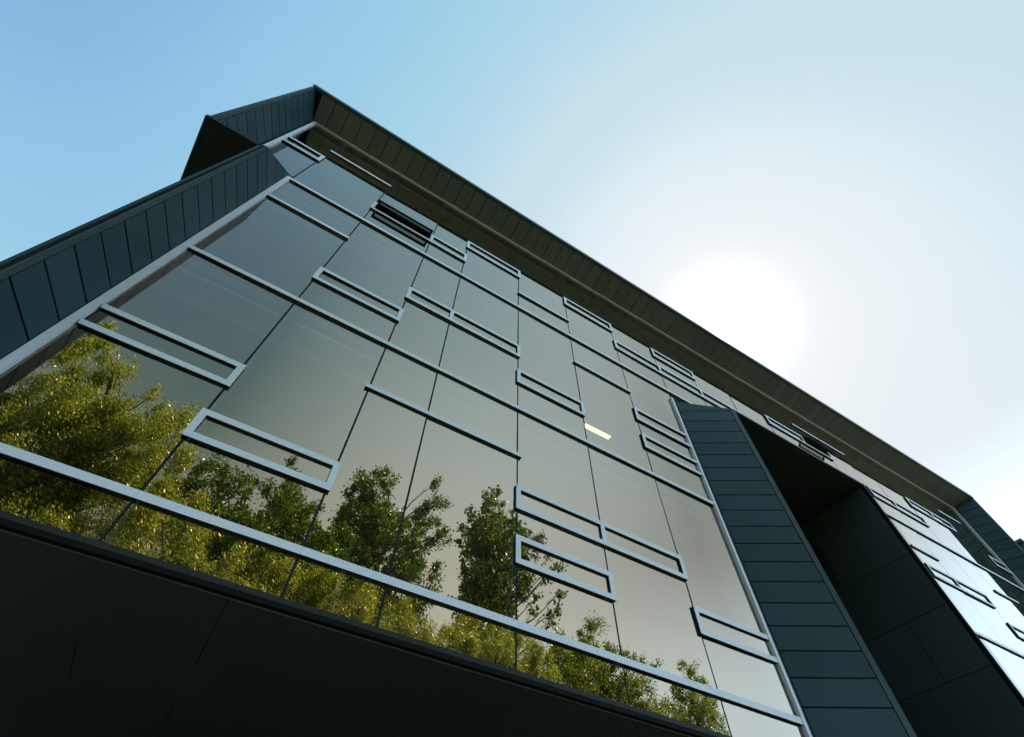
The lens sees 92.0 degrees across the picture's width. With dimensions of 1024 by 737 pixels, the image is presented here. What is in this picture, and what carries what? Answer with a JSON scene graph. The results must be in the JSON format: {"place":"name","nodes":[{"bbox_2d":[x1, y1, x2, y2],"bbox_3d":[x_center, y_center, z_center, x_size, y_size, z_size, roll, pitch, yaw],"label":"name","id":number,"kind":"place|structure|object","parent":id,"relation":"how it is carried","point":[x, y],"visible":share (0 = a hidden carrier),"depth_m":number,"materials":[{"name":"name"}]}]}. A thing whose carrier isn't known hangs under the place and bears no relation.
{"place":"outdoors","nodes":[
{"label":"outdoors","id":0,"kind":"place"},
{"bbox_2d":[0,0,1023,540],"label":"sky","id":1,"kind":"structure","parent":0,"point":[832,191],"materials":[{"name":"blue"}]},
{"label":"ground","id":2,"kind":"structure","parent":0,"visible":0},
{"bbox_2d":[0,84,1023,736],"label":"office building","id":3,"kind":"structure","parent":2,"relation":"on","point":[306,394],"depth_m":9.80,"materials":[{"name":"glass"}]},
{"bbox_2d":[77,304,246,387],"bbox_3d":[-4.199,-0.267,6.033,1.695,0.455,0.045,27,-59,-17],"label":"window frame","id":4,"kind":"structure","parent":3,"relation":"in","point":[239,367],"depth_m":6.01,"materials":[{"name":"grey metal"}]},
{"bbox_2d":[181,407,340,491],"bbox_3d":[-2.848,0.954,5.748,1.670,0.445,0.045,27,-59,-17],"label":"window frame","id":5,"kind":"structure","parent":3,"relation":"in","point":[189,433],"depth_m":5.71,"materials":[{"name":"grey metal"}]},
{"bbox_2d":[282,136,324,161],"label":"window frame","id":6,"kind":"structure","parent":3,"relation":"in","point":[296,144],"depth_m":12.41,"materials":[{"name":"grey metal"}]},
{"bbox_2d":[312,266,403,322],"bbox_3d":[-2.793,-1.355,9.090,1.670,0.460,0.045,27,-59,-17],"label":"window frame","id":7,"kind":"structure","parent":3,"relation":"in","point":[315,277],"depth_m":9.06,"materials":[{"name":"grey metal"}]},
{"bbox_2d":[370,199,433,246],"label":"window frame","id":8,"kind":"structure","parent":3,"relation":"in","point":[383,212],"depth_m":12.41,"materials":[{"name":"grey metal"}]},
{"bbox_2d":[405,286,454,321],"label":"window frame","id":9,"kind":"structure","parent":3,"relation":"in","point":[450,318],"depth_m":10.19,"materials":[{"name":"grey metal"}]},
{"bbox_2d":[431,236,466,261],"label":"window frame","id":10,"kind":"structure","parent":3,"relation":"in","point":[464,259],"depth_m":12.82,"materials":[{"name":"grey metal"}]},
{"bbox_2d":[452,311,520,357],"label":"window frame","id":11,"kind":"structure","parent":3,"relation":"in","point":[518,354],"depth_m":10.61,"materials":[{"name":"grey metal"}]},
{"bbox_2d":[466,241,520,278],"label":"window frame","id":12,"kind":"structure","parent":3,"relation":"in","point":[507,267],"depth_m":14.00,"materials":[{"name":"grey metal"}]},
{"bbox_2d":[516,368,585,416],"bbox_3d":[0.819,0.510,10.320,1.695,0.460,0.045,27,-59,-17],"label":"window frame","id":13,"kind":"structure","parent":3,"relation":"in","point":[518,372],"depth_m":10.29,"materials":[{"name":"grey metal"}]},
{"bbox_2d":[515,484,607,546],"bbox_3d":[0.776,2.302,7.726,1.695,0.455,0.045,27,-59,-17],"label":"window frame","id":14,"kind":"structure","parent":3,"relation":"in","point":[518,489],"depth_m":7.69,"materials":[{"name":"grey metal"}]},
{"bbox_2d":[514,534,616,601],"bbox_3d":[0.764,2.819,6.978,1.695,0.445,0.045,27,-59,-17],"label":"window frame","id":15,"kind":"structure","parent":3,"relation":"in","point":[519,539],"depth_m":6.94,"materials":[{"name":"grey metal"}]},
{"bbox_2d":[563,297,612,331],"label":"window frame","id":16,"kind":"structure","parent":3,"relation":"in","point":[567,302],"depth_m":14.93,"materials":[{"name":"grey metal"}]},
{"bbox_2d":[585,422,611,439],"bbox_3d":[2.479,1.828,14.437,0.970,0.040,0.190,27,-59,-17],"label":"ceiling light","id":17,"kind":"object","parent":3,"relation":"attached to","point":[598,431],"visible":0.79,"depth_m":14.42,"materials":[{"name":"metal"}]},
{"bbox_2d":[613,339,662,374],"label":"window frame","id":18,"kind":"structure","parent":3,"relation":"in","point":[624,349],"depth_m":14.63,"materials":[{"name":"grey metal"}]},
{"bbox_2d":[604,522,688,580],"bbox_3d":[2.222,3.048,8.218,1.705,0.455,0.045,27,-59,-17],"label":"window frame","id":19,"kind":"structure","parent":3,"relation":"in","point":[683,575],"depth_m":8.20,"materials":[{"name":"grey metal"}]},
{"bbox_2d":[633,406,690,447],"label":"window frame","id":20,"kind":"structure","parent":3,"relation":"in","point":[636,410],"depth_m":12.00,"materials":[{"name":"grey metal"}]},
{"bbox_2d":[641,433,701,475],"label":"window frame","id":21,"kind":"structure","parent":3,"relation":"in","point":[644,436],"depth_m":11.23,"materials":[{"name":"grey metal"}]},
{"bbox_2d":[650,348,695,379],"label":"window frame","id":22,"kind":"structure","parent":3,"relation":"in","point":[659,356],"depth_m":15.92,"materials":[{"name":"grey metal"}]},
{"bbox_2d":[660,366,704,398],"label":"window frame","id":23,"kind":"structure","parent":3,"relation":"in","point":[666,373],"depth_m":15.15,"materials":[{"name":"grey metal"}]},
{"bbox_2d":[701,390,740,412],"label":"window frame","id":24,"kind":"structure","parent":3,"relation":"in","point":[708,397],"depth_m":15.62,"materials":[{"name":"grey metal"}]},
{"bbox_2d":[692,605,777,663],"bbox_3d":[3.579,4.272,7.936,1.675,0.445,0.045,27,-59,-17],"label":"window frame","id":25,"kind":"structure","parent":3,"relation":"in","point":[696,610],"depth_m":7.88,"materials":[{"name":"grey metal"}]},
{"bbox_2d":[764,414,806,444],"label":"window frame","id":26,"kind":"structure","parent":3,"relation":"in","point":[772,422],"depth_m":17.43,"materials":[{"name":"grey metal"}]},
{"bbox_2d":[802,436,834,460],"bbox_3d":[11.077,2.884,17.920,1.450,0.472,0.441,27,-59,-17],"label":"window","id":27,"kind":"structure","parent":3,"relation":"in","point":[811,443],"depth_m":17.92,"materials":[{"name":"black glass"}]},
{"bbox_2d":[866,485,899,509],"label":"window frame","id":28,"kind":"structure","parent":3,"relation":"in","point":[875,493],"depth_m":17.96,"materials":[{"name":"grey metal"}]},
{"bbox_2d":[893,500,929,526],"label":"window frame","id":29,"kind":"structure","parent":3,"relation":"in","point":[903,509],"depth_m":18.44,"materials":[{"name":"grey metal"}]},
{"bbox_2d":[904,497,936,520],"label":"window frame","id":30,"kind":"structure","parent":3,"relation":"in","point":[913,504],"depth_m":19.68,"materials":[{"name":"grey metal"}]},
{"bbox_2d":[924,562,963,590],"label":"window frame","id":31,"kind":"structure","parent":3,"relation":"in","point":[937,573],"depth_m":15.38,"materials":[{"name":"grey metal"}]},
{"bbox_2d":[931,512,956,532],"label":"window frame","id":32,"kind":"structure","parent":3,"relation":"in","point":[940,520],"depth_m":20.14,"materials":[{"name":"grey metal"}]},
{"bbox_2d":[954,578,995,608],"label":"window frame","id":33,"kind":"structure","parent":3,"relation":"in","point":[969,590],"depth_m":15.87,"materials":[{"name":"grey metal"}]},
{"bbox_2d":[987,555,1013,574],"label":"window frame","id":34,"kind":"structure","parent":3,"relation":"in","point":[996,562],"depth_m":20.11,"materials":[{"name":"grey metal"}]},
{"bbox_2d":[1007,622,1023,639],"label":"window frame","id":35,"kind":"structure","parent":3,"relation":"in","point":[1019,632],"depth_m":15.47,"materials":[{"name":"grey metal"}]},
{"bbox_2d":[1015,538,1023,549],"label":"neighbouring wing","id":36,"kind":"structure","parent":2,"relation":"on","point":[1020,542],"depth_m":23.42,"materials":[{"name":"grey metal"}]}
]}

